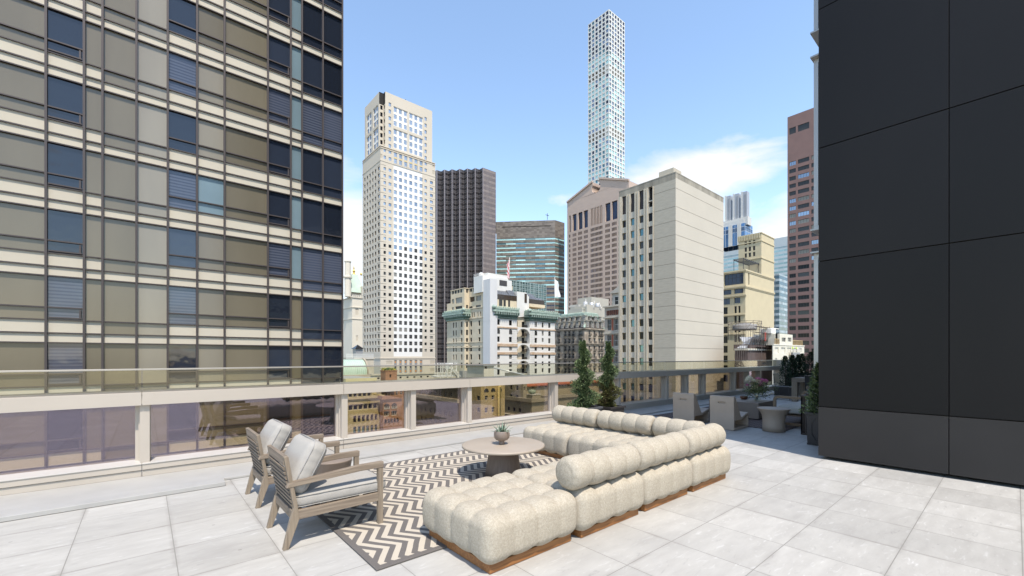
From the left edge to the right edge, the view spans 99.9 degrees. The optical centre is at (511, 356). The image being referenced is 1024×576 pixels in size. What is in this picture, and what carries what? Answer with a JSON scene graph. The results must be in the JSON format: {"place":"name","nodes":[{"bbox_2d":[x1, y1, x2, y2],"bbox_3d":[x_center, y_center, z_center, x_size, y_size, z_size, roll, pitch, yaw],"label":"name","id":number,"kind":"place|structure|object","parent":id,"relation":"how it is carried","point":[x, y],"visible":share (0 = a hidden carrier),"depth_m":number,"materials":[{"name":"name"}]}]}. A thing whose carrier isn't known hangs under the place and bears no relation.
{"place":"outdoors","nodes":[
{"label":"outdoors","id":0,"kind":"place"},
{"bbox_2d":[0,0,342,473],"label":"building","id":1,"kind":"structure","parent":0,"point":[171,183],"depth_m":23.36,"materials":[{"name":"beige concrete"}]},
{"bbox_2d":[48,409,82,452],"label":"window","id":2,"kind":"structure","parent":1,"relation":"in","point":[62,424],"depth_m":20.90,"materials":[{"name":"purple glass"}]},
{"bbox_2d":[48,343,82,385],"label":"window","id":3,"kind":"structure","parent":1,"relation":"in","point":[61,356],"depth_m":20.90,"materials":[{"name":"grey glass"}]},
{"bbox_2d":[48,276,82,319],"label":"window","id":4,"kind":"structure","parent":1,"relation":"in","point":[62,292],"depth_m":20.90,"materials":[{"name":"blue glass"}]},
{"bbox_2d":[48,209,82,254],"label":"window","id":5,"kind":"structure","parent":1,"relation":"in","point":[62,226],"depth_m":20.90,"materials":[{"name":"blue glass"}]},
{"bbox_2d":[169,402,195,440],"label":"window","id":6,"kind":"structure","parent":1,"relation":"in","point":[181,415],"depth_m":23.83,"materials":[{"name":"purple glass"}]},
{"bbox_2d":[169,345,195,381],"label":"window","id":7,"kind":"structure","parent":1,"relation":"in","point":[180,356],"depth_m":23.83,"materials":[{"name":"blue glass"}]},
{"bbox_2d":[169,286,195,324],"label":"window","id":8,"kind":"structure","parent":1,"relation":"in","point":[181,299],"depth_m":23.83,"materials":[{"name":"blue glass"}]},
{"bbox_2d":[169,228,195,267],"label":"window","id":9,"kind":"structure","parent":1,"relation":"in","point":[181,242],"depth_m":23.83,"materials":[{"name":"blue glass"}]},
{"bbox_2d":[269,397,289,425],"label":"window","id":10,"kind":"structure","parent":1,"relation":"in","point":[279,408],"depth_m":27.01,"materials":[{"name":"grey glass"}]},
{"bbox_2d":[269,346,289,378],"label":"window","id":11,"kind":"structure","parent":1,"relation":"in","point":[279,356],"depth_m":26.97,"materials":[{"name":"blue glass"}]},
{"bbox_2d":[269,295,289,327],"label":"window","id":12,"kind":"structure","parent":1,"relation":"in","point":[279,306],"depth_m":26.97,"materials":[{"name":"blue glass"}]},
{"bbox_2d":[269,243,289,277],"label":"window","id":13,"kind":"structure","parent":1,"relation":"in","point":[279,255],"depth_m":26.97,"materials":[{"name":"blue glass"}]},
{"bbox_2d":[269,191,289,226],"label":"window","id":14,"kind":"structure","parent":1,"relation":"in","point":[279,204],"depth_m":26.97,"materials":[{"name":"blue glass"}]},
{"bbox_2d":[269,140,289,174],"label":"window","id":15,"kind":"structure","parent":1,"relation":"in","point":[279,153],"depth_m":26.97,"materials":[{"name":"blue glass"}]},
{"bbox_2d":[269,88,289,126],"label":"window","id":16,"kind":"structure","parent":1,"relation":"in","point":[279,102],"depth_m":26.97,"materials":[{"name":"blue glass"}]},
{"bbox_2d":[269,37,289,73],"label":"window","id":17,"kind":"structure","parent":1,"relation":"in","point":[279,51],"depth_m":26.97,"materials":[{"name":"blue glass"}]},
{"bbox_2d":[269,0,289,23],"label":"window","id":18,"kind":"structure","parent":1,"relation":"in","point":[283,6],"depth_m":27.01,"materials":[{"name":"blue glass"}]},
{"bbox_2d":[303,395,321,434],"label":"window","id":19,"kind":"structure","parent":1,"relation":"in","point":[312,405],"depth_m":28.23,"materials":[{"name":"grey glass"}]},
{"bbox_2d":[303,347,321,382],"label":"window","id":20,"kind":"structure","parent":1,"relation":"in","point":[312,356],"depth_m":28.23,"materials":[{"name":"blue glass"}]},
{"bbox_2d":[303,297,321,338],"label":"window","id":21,"kind":"structure","parent":1,"relation":"in","point":[312,307],"depth_m":28.23,"materials":[{"name":"blue glass"}]},
{"bbox_2d":[303,248,321,290],"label":"window","id":22,"kind":"structure","parent":1,"relation":"in","point":[312,259],"depth_m":28.23,"materials":[{"name":"blue glass"}]},
{"bbox_2d":[303,199,321,242],"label":"window","id":23,"kind":"structure","parent":1,"relation":"in","point":[312,210],"depth_m":28.23,"materials":[{"name":"blue glass"}]},
{"bbox_2d":[303,150,321,194],"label":"window","id":24,"kind":"structure","parent":1,"relation":"in","point":[312,162],"depth_m":28.23,"materials":[{"name":"blue glass"}]},
{"bbox_2d":[303,100,321,145],"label":"window","id":25,"kind":"structure","parent":1,"relation":"in","point":[312,113],"depth_m":28.23,"materials":[{"name":"blue glass"}]},
{"bbox_2d":[303,51,321,97],"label":"window","id":26,"kind":"structure","parent":1,"relation":"in","point":[312,65],"depth_m":28.23,"materials":[{"name":"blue glass"}]},
{"bbox_2d":[303,2,321,49],"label":"window","id":27,"kind":"structure","parent":1,"relation":"in","point":[312,16],"depth_m":28.23,"materials":[{"name":"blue glass"}]},
{"bbox_2d":[324,395,334,434],"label":"window","id":28,"kind":"structure","parent":1,"relation":"in","point":[329,400],"depth_m":28.93,"materials":[{"name":"grey glass"}]},
{"bbox_2d":[324,347,340,382],"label":"window","id":29,"kind":"structure","parent":1,"relation":"in","point":[332,355],"depth_m":29.06,"materials":[{"name":"blue glass"}]},
{"bbox_2d":[324,299,340,339],"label":"window","id":30,"kind":"structure","parent":1,"relation":"in","point":[332,308],"depth_m":29.06,"materials":[{"name":"blue glass"}]},
{"bbox_2d":[324,251,340,292],"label":"window","id":31,"kind":"structure","parent":1,"relation":"in","point":[332,261],"depth_m":29.06,"materials":[{"name":"blue glass"}]},
{"bbox_2d":[324,204,340,245],"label":"window","id":32,"kind":"structure","parent":1,"relation":"in","point":[332,214],"depth_m":29.06,"materials":[{"name":"blue glass"}]},
{"bbox_2d":[324,156,340,198],"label":"window","id":33,"kind":"structure","parent":1,"relation":"in","point":[332,167],"depth_m":29.06,"materials":[{"name":"blue glass"}]},
{"bbox_2d":[324,108,340,151],"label":"window","id":34,"kind":"structure","parent":1,"relation":"in","point":[332,120],"depth_m":29.06,"materials":[{"name":"blue glass"}]},
{"bbox_2d":[324,60,340,104],"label":"window","id":35,"kind":"structure","parent":1,"relation":"in","point":[332,72],"depth_m":29.06,"materials":[{"name":"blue glass"}]},
{"bbox_2d":[324,12,340,58],"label":"window","id":36,"kind":"structure","parent":1,"relation":"in","point":[332,25],"depth_m":29.06,"materials":[{"name":"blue glass"}]},
{"bbox_2d":[324,0,340,11],"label":"window","id":37,"kind":"structure","parent":1,"relation":"in","point":[331,3],"depth_m":29.12,"materials":[{"name":"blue glass"}]},
{"bbox_2d":[343,260,362,356],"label":"building","id":38,"kind":"structure","parent":0,"point":[353,316],"depth_m":404.79,"materials":[{"name":"white concrete"}]},
{"bbox_2d":[343,358,370,376],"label":"hall","id":39,"kind":"structure","parent":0,"point":[356,371],"depth_m":87.76,"materials":[{"name":"green metal"}]},
{"bbox_2d":[343,357,374,373],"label":"annex","id":40,"kind":"object","parent":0,"point":[370,362],"visible":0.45,"depth_m":122.94,"materials":[{"name":"concrete"}]},
{"bbox_2d":[348,394,384,433],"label":"building","id":41,"kind":"structure","parent":0,"point":[363,413],"depth_m":72.20,"materials":[{"name":"stone"}]},
{"bbox_2d":[343,376,376,396],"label":"building","id":42,"kind":"structure","parent":41,"relation":"on","point":[352,378],"depth_m":75.79,"materials":[{"name":"concrete"}]},
{"bbox_2d":[380,367,397,379],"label":"brick bulkhead","id":43,"kind":"object","parent":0,"point":[389,373],"visible":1,"depth_m":78.74,"materials":[{"name":"brick"}]},
{"bbox_2d":[378,394,403,429],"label":"building","id":44,"kind":"structure","parent":0,"point":[390,411],"depth_m":72.84,"materials":[{"name":"brick"}]},
{"bbox_2d":[362,92,435,373],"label":"building","id":45,"kind":"structure","parent":0,"point":[398,174],"depth_m":231.61,"materials":[{"name":"beige concrete"}]},
{"bbox_2d":[367,103,432,351],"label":"window","id":46,"kind":"structure","parent":45,"relation":"in","point":[395,171],"depth_m":231.89,"materials":[{"name":"grey glass"}]},
{"bbox_2d":[371,372,458,393],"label":"annex","id":47,"kind":"object","parent":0,"point":[406,376],"visible":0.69,"depth_m":120.11,"materials":[{"name":"concrete"}]},
{"bbox_2d":[416,388,459,425],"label":"building","id":48,"kind":"structure","parent":0,"point":[434,406],"depth_m":98.81,"materials":[{"name":"brick"}]},
{"bbox_2d":[431,363,460,377],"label":"steel platform","id":49,"kind":"structure","parent":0,"point":[446,372],"depth_m":84.56,"materials":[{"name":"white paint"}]},
{"bbox_2d":[435,168,495,371],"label":"building","id":50,"kind":"structure","parent":0,"point":[465,225],"depth_m":325.99,"materials":[{"name":"grey concrete"}]},
{"bbox_2d":[465,365,495,376],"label":"building","id":51,"kind":"structure","parent":0,"point":[479,370],"depth_m":93.49,"materials":[{"name":"concrete"}]},
{"bbox_2d":[472,385,504,418],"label":"building","id":52,"kind":"structure","parent":0,"point":[488,401],"depth_m":83.56,"materials":[{"name":"yellow brick"}]},
{"bbox_2d":[442,272,559,375],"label":"hotel","id":53,"kind":"structure","parent":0,"point":[490,318],"depth_m":179.18,"materials":[{"name":"white paint"}]},
{"bbox_2d":[452,288,550,372],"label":"window","id":54,"kind":"structure","parent":53,"relation":"in","point":[549,334],"depth_m":183.62,"materials":[{"name":"grey glass"}]},
{"bbox_2d":[0,394,1023,575],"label":"deck","id":55,"kind":"structure","parent":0,"point":[791,502],"depth_m":3.75,"materials":[{"name":"tile"}]},
{"bbox_2d":[0,477,224,521],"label":"stone step","id":56,"kind":"object","parent":55,"relation":"on","point":[57,507],"visible":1,"depth_m":4.53,"materials":[{"name":"pale stone"}]},
{"bbox_2d":[266,433,385,550],"bbox_3d":[-1.688,1.132,3.957,0.890,0.836,0.638,0,0,-41],"label":"armchair","id":57,"kind":"object","parent":55,"relation":"on","point":[298,481],"visible":1,"depth_m":3.70,"materials":[{"name":"brown wood"}]},
{"bbox_2d":[0,360,793,510],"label":"parapet","id":58,"kind":"structure","parent":55,"relation":"on","point":[143,463],"depth_m":6.23,"materials":[{"name":"concrete"}]},
{"bbox_2d":[307,450,559,570],"bbox_3d":[-0.536,1.540,5.378,3.630,0.012,2.895,0,0,-41],"label":"chevron rug","id":59,"kind":"object","parent":55,"relation":"on","point":[399,534],"visible":0.26,"depth_m":4.29,"materials":[{"name":"white fabric"}]},
{"bbox_2d":[245,419,339,508],"bbox_3d":[-2.474,1.132,4.910,0.890,0.836,0.638,0,0,-41],"label":"armchair","id":60,"kind":"object","parent":59,"relation":"on","point":[275,433],"visible":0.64,"depth_m":4.58,"materials":[{"name":"brown wood"}]},
{"bbox_2d":[316,457,351,503],"bbox_3d":[-1.938,1.325,4.625,0.420,0.450,0.420,0,0,-41],"label":"drum side table","id":61,"kind":"object","parent":59,"relation":"on","point":[329,466],"visible":0.23,"depth_m":4.47,"materials":[{"name":"wood"}]},
{"bbox_2d":[462,436,544,476],"bbox_3d":[-0.113,1.335,5.598,1.074,0.399,1.074,0,0,-41],"label":"coffee table","id":62,"kind":"object","parent":59,"relation":"on","point":[503,458],"visible":0.91,"depth_m":5.43,"materials":[{"name":"beige stone"}]},
{"bbox_2d":[492,422,510,444],"bbox_3d":[-0.124,0.981,5.569,0.277,0.307,0.288,0,0,-21],"label":"agave pot","id":63,"kind":"object","parent":62,"relation":"on","point":[501,434],"visible":1,"depth_m":5.52,"materials":[{"name":"brown ceramic"}]},
{"bbox_2d":[422,472,576,573],"bbox_3d":[-0.110,1.334,3.654,1.002,0.424,0.996,0,0,-41],"label":"ottoman","id":64,"kind":"object","parent":55,"relation":"on","point":[494,523],"visible":1,"depth_m":3.35,"materials":[{"name":"beige fabric"}]},
{"bbox_2d":[523,422,601,458],"bbox_3d":[0.841,1.334,6.983,0.996,0.423,0.996,0,0,-41],"label":"sofa module","id":65,"kind":"object","parent":55,"relation":"on","point":[553,437],"visible":0.59,"depth_m":6.66,"materials":[{"name":"beige fabric"}]},
{"bbox_2d":[552,405,599,426],"bbox_3d":[1.088,0.997,7.241,0.974,0.299,0.295,0,-36,50],"label":"bolster","id":66,"kind":"object","parent":65,"relation":"on","point":[576,415],"visible":0.92,"depth_m":7.10,"materials":[{"name":"beige fabric"}]},
{"bbox_2d":[512,461,643,537],"bbox_3d":[0.634,1.334,4.265,0.998,0.423,0.999,0,0,-41],"label":"sofa module","id":67,"kind":"object","parent":55,"relation":"on","point":[604,504],"visible":0.48,"depth_m":3.90,"materials":[{"name":"beige fabric"}]},
{"bbox_2d":[556,443,640,490],"bbox_3d":[0.809,0.997,3.950,0.974,0.295,0.299,0,0,-41],"label":"bolster","id":68,"kind":"object","parent":67,"relation":"on","point":[582,470],"visible":1,"depth_m":3.75,"materials":[{"name":"beige fabric"}]},
{"bbox_2d":[577,405,602,410],"bbox_3d":[1.558,1.313,9.339,0.590,0.466,0.590,0,0,-41],"label":"square planter","id":69,"kind":"object","parent":55,"relation":"on","point":[596,407],"visible":0.2,"depth_m":9.24,"materials":[{"name":"concrete"}]},
{"bbox_2d":[567,340,602,407],"bbox_3d":[1.578,0.394,9.302,0.769,1.536,0.785,0,0,17],"label":"spiral topiary","id":70,"kind":"object","parent":69,"relation":"on","point":[581,389],"visible":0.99,"depth_m":9.26,"materials":[{"name":"green plant"}]},
{"bbox_2d":[594,405,625,411],"bbox_3d":[2.213,1.338,9.912,0.570,0.416,0.570,0,0,-41],"label":"square planter","id":71,"kind":"object","parent":55,"relation":"on","point":[619,408],"visible":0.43,"depth_m":9.69,"materials":[{"name":"concrete"}]},
{"bbox_2d":[594,341,622,406],"bbox_3d":[2.182,0.429,9.899,0.725,1.602,0.755,0,0,7],"label":"spiral topiary","id":72,"kind":"object","parent":71,"relation":"on","point":[607,385],"visible":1,"depth_m":9.83,"materials":[{"name":"green plant"}]},
{"bbox_2d":[568,429,654,454],"bbox_3d":[1.474,1.334,6.245,0.999,0.423,0.998,0,0,-41],"label":"sofa module","id":73,"kind":"object","parent":55,"relation":"on","point":[578,443],"visible":0.49,"depth_m":6.11,"materials":[{"name":"beige fabric"}]},
{"bbox_2d":[597,410,654,434],"bbox_3d":[1.729,0.997,6.513,0.299,0.295,0.974,15,-10,-40],"label":"bolster","id":74,"kind":"object","parent":73,"relation":"on","point":[626,422],"visible":0.94,"depth_m":6.38,"materials":[{"name":"beige fabric"}]},
{"bbox_2d":[635,458,692,510],"bbox_3d":[1.374,1.334,4.891,0.996,0.423,0.996,0,0,-41],"label":"sofa module","id":75,"kind":"object","parent":55,"relation":"on","point":[666,482],"visible":0.33,"depth_m":4.46,"materials":[{"name":"beige fabric"}]},
{"bbox_2d":[627,432,688,470],"bbox_3d":[1.540,0.997,4.579,0.974,0.295,0.299,0,29,-41],"label":"bolster","id":76,"kind":"object","parent":75,"relation":"on","point":[660,449],"visible":0.89,"depth_m":4.43,"materials":[{"name":"beige fabric"}]},
{"bbox_2d":[673,392,708,422],"bbox_3d":[4.202,1.190,10.089,0.775,0.712,0.505,0,0,-41],"label":"lounge chair","id":77,"kind":"object","parent":55,"relation":"on","point":[686,407],"visible":0.91,"depth_m":9.85,"materials":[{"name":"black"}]},
{"bbox_2d":[683,445,730,491],"bbox_3d":[2.113,1.334,5.517,1.002,0.424,0.996,0,0,-41],"label":"sofa module","id":78,"kind":"object","parent":55,"relation":"on","point":[711,466],"visible":0.3,"depth_m":5.09,"materials":[{"name":"beige fabric"}]},
{"bbox_2d":[652,417,704,435],"bbox_3d":[2.278,0.997,5.878,0.299,0.295,0.722,29,-18,-37],"label":"bolster","id":79,"kind":"object","parent":78,"relation":"on","point":[663,425],"visible":0.49,"depth_m":5.85,"materials":[{"name":"beige fabric"}]},
{"bbox_2d":[678,423,725,456],"bbox_3d":[2.271,0.997,5.209,0.974,0.299,0.295,0,-4,-43],"label":"bolster","id":80,"kind":"object","parent":78,"relation":"on","point":[705,437],"visible":0.86,"depth_m":5.05,"materials":[{"name":"beige fabric"}]},
{"bbox_2d":[653,406,800,430],"bbox_3d":[6.000,1.541,11.206,3.520,0.010,3.050,0,0,-41],"label":"dark rug","id":81,"kind":"object","parent":55,"relation":"on","point":[753,423],"visible":0.2,"depth_m":10.34,"materials":[{"name":"black fabric"}]},
{"bbox_2d":[709,398,772,419],"bbox_3d":[5.944,1.332,11.179,0.980,0.408,1.200,0,0,-41],"label":"fire table","id":82,"kind":"object","parent":81,"relation":"on","point":[749,406],"visible":0.42,"depth_m":10.61,"materials":[{"name":"black"}]},
{"bbox_2d":[740,376,778,399],"bbox_3d":[6.352,0.807,11.071,0.831,0.632,0.893,0,0,-41],"label":"flower vase","id":83,"kind":"object","parent":82,"relation":"on","point":[758,382],"visible":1,"depth_m":11.00,"materials":[{"name":"green glass"}]},
{"bbox_2d":[773,391,811,426],"bbox_3d":[6.852,1.127,9.877,2.009,0.814,0.892,0,0,-41],"label":"outdoor sofa","id":84,"kind":"object","parent":81,"relation":"on","point":[794,407],"visible":0.09,"depth_m":9.38,"materials":[{"name":"grey wood"}]},
{"bbox_2d":[710,395,748,430],"bbox_3d":[4.746,1.190,9.398,0.775,0.712,0.505,0,0,-41],"label":"lounge chair","id":85,"kind":"object","parent":55,"relation":"on","point":[726,413],"visible":0.98,"depth_m":9.14,"materials":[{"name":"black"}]},
{"bbox_2d":[757,406,790,432],"bbox_3d":[5.442,1.309,8.948,0.612,0.474,0.612,0,0,-41],"label":"concrete stool","id":86,"kind":"object","parent":55,"relation":"on","point":[773,419],"visible":1,"depth_m":8.78,"materials":[{"name":"grey concrete"}]},
{"bbox_2d":[773,385,791,395],"bbox_3d":[11.059,1.368,17.270,1.100,0.356,0.710,0,0,-41],"label":"planter box","id":87,"kind":"object","parent":55,"relation":"on","point":[784,392],"visible":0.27,"depth_m":16.95,"materials":[{"name":"concrete"}]},
{"bbox_2d":[772,355,794,385],"bbox_3d":[10.910,0.619,17.181,0.789,1.342,0.973,0,0,-41],"label":"conifer","id":88,"kind":"object","parent":87,"relation":"on","point":[783,362],"visible":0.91,"depth_m":17.15,"materials":[{"name":"green plant"}]},
{"bbox_2d":[786,375,810,389],"bbox_3d":[11.966,1.158,17.979,1.100,0.776,0.710,0,0,-41],"label":"planter box","id":89,"kind":"object","parent":55,"relation":"on","point":[807,387],"visible":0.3,"depth_m":17.73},
{"bbox_2d":[786,354,798,377],"bbox_3d":[11.500,0.399,17.657,0.655,0.984,0.620,0,0,-41],"label":"conifer","id":90,"kind":"object","parent":89,"relation":"in","point":[792,360],"visible":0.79,"depth_m":17.58,"materials":[{"name":"green plant"}]},
{"bbox_2d":[793,354,807,375],"bbox_3d":[11.946,0.390,17.948,0.746,1.001,0.589,0,0,-7],"label":"conifer","id":91,"kind":"object","parent":89,"relation":"on","point":[799,362],"visible":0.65,"depth_m":17.89,"materials":[{"name":"green plant"}]},
{"bbox_2d":[801,393,813,434],"bbox_3d":[5.941,1.136,8.526,0.300,0.820,0.300,0,0,-41],"label":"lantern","id":92,"kind":"object","parent":55,"relation":"on","point":[803,424],"visible":0.25,"depth_m":8.58,"materials":[{"name":"black metal"}]},
{"bbox_2d":[804,411,817,445],"bbox_3d":[5.468,1.263,7.563,0.450,0.566,0.450,0,0,-41],"label":"moulded planter","id":93,"kind":"object","parent":55,"relation":"on","point":[812,428],"visible":0.24,"depth_m":7.52,"materials":[{"name":"plastic"}]},
{"bbox_2d":[798,361,819,415],"bbox_3d":[5.397,0.574,7.550,0.546,0.993,0.648,0,0,1],"label":"potted conifer","id":94,"kind":"object","parent":93,"relation":"on","point":[814,386],"visible":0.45,"depth_m":7.57,"materials":[{"name":"green plant"}]},
{"bbox_2d":[505,395,547,415],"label":"building","id":95,"kind":"structure","parent":0,"point":[517,405],"depth_m":88.33,"materials":[{"name":"grey brick"}]},
{"bbox_2d":[505,372,526,396],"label":"building","id":96,"kind":"structure","parent":95,"relation":"on","point":[518,390],"depth_m":95.95,"materials":[{"name":"beige concrete"}]},
{"bbox_2d":[510,280,545,310],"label":"building","id":97,"kind":"structure","parent":0,"point":[537,290],"depth_m":273.87,"materials":[{"name":"teal glass"}]},
{"bbox_2d":[496,213,564,327],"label":"building","id":98,"kind":"structure","parent":0,"point":[534,251],"depth_m":394.55,"materials":[{"name":"glass"}]},
{"bbox_2d":[496,238,525,281],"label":"window","id":99,"kind":"structure","parent":98,"relation":"in","point":[520,238],"depth_m":396.00,"materials":[{"name":"blue glass"}]},
{"bbox_2d":[527,380,605,395],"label":"building","id":100,"kind":"structure","parent":0,"point":[542,388],"depth_m":120.92,"materials":[{"name":"concrete"}]},
{"bbox_2d":[343,0,818,313],"label":"sky","id":101,"kind":"structure","parent":0,"point":[712,87],"materials":[{"name":"blue"}]},
{"bbox_2d":[555,297,608,373],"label":"building","id":102,"kind":"structure","parent":0,"point":[582,319],"depth_m":223.21,"materials":[{"name":"stone"}]},
{"bbox_2d":[566,177,637,354],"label":"building","id":103,"kind":"structure","parent":0,"point":[592,239],"depth_m":358.24,"materials":[{"name":"beige concrete"}]},
{"bbox_2d":[578,221,618,305],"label":"window","id":104,"kind":"structure","parent":103,"relation":"in","point":[613,223],"depth_m":356.18,"materials":[{"name":"grey glass"}]},
{"bbox_2d":[588,9,624,184],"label":"building","id":105,"kind":"structure","parent":0,"point":[606,94],"depth_m":465.30,"materials":[{"name":"white concrete"}]},
{"bbox_2d":[589,13,623,184],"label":"window","id":106,"kind":"structure","parent":105,"relation":"in","point":[612,13],"depth_m":466.60,"materials":[{"name":"blue glass"}]},
{"bbox_2d":[603,286,618,371],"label":"building","id":107,"kind":"structure","parent":0,"point":[611,318],"depth_m":153.31,"materials":[{"name":"stone"}]},
{"bbox_2d":[619,167,723,401],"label":"building","id":108,"kind":"structure","parent":0,"point":[671,264],"depth_m":116.81,"materials":[{"name":"beige concrete"}]},
{"bbox_2d":[724,191,752,251],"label":"building","id":109,"kind":"structure","parent":0,"point":[738,222],"depth_m":296.39,"materials":[{"name":"white glass"}]},
{"bbox_2d":[728,320,761,339],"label":"water tank","id":110,"kind":"object","parent":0,"point":[738,326],"visible":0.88,"depth_m":136.26,"materials":[{"name":"grey metal"}]},
{"bbox_2d":[724,232,774,389],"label":"building","id":111,"kind":"structure","parent":0,"point":[749,293],"depth_m":155.82,"materials":[{"name":"yellow stone"}]},
{"bbox_2d":[725,272,742,285],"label":"window","id":112,"kind":"structure","parent":111,"relation":"in","point":[737,278],"depth_m":153.16,"materials":[{"name":"blue glass"}]},
{"bbox_2d":[724,236,786,275],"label":"building","id":113,"kind":"structure","parent":0,"point":[780,257],"depth_m":438.46,"materials":[{"name":"blue glass"}]},
{"bbox_2d":[774,274,786,333],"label":"building","id":114,"kind":"structure","parent":0,"point":[780,302],"depth_m":302.27,"materials":[{"name":"blue glass"}]},
{"bbox_2d":[791,377,804,401],"bbox_3d":[10.729,1.141,14.384,1.000,0.810,2.140,0,0,-41],"label":"chair","id":115,"kind":"object","parent":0,"point":[798,386],"visible":0.34,"depth_m":14.83,"materials":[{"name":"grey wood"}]},
{"bbox_2d":[787,108,818,372],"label":"building","id":116,"kind":"structure","parent":0,"point":[802,241],"depth_m":220.47,"materials":[{"name":"red stone"}]},
{"bbox_2d":[789,155,817,367],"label":"window","id":117,"kind":"structure","parent":116,"relation":"in","point":[812,157],"depth_m":222.84,"materials":[{"name":"grey"}]},
{"bbox_2d":[810,0,1023,484],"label":"building","id":118,"kind":"structure","parent":0,"point":[918,229],"depth_m":5.68,"materials":[{"name":"black"}]},
{"label":"ground","id":119,"kind":"structure","parent":0,"visible":0},
{"bbox_2d":[558,390,623,405],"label":"building","id":120,"kind":"structure","parent":119,"relation":"on","point":[563,400],"depth_m":107.03,"materials":[{"name":"grey brick"}]},
{"bbox_2d":[734,335,771,388],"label":"building","id":121,"kind":"structure","parent":119,"relation":"on","point":[766,357],"depth_m":119.09,"materials":[{"name":"metal"}]},
{"bbox_2d":[739,326,771,388],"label":"scaffold","id":122,"kind":"object","parent":121,"relation":"on","point":[759,332],"visible":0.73,"depth_m":117.20,"materials":[{"name":"grey metal"}]},
{"bbox_2d":[753,334,803,384],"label":"building","id":123,"kind":"structure","parent":119,"relation":"on","point":[782,344],"depth_m":123.64,"materials":[{"name":"beige paint"}]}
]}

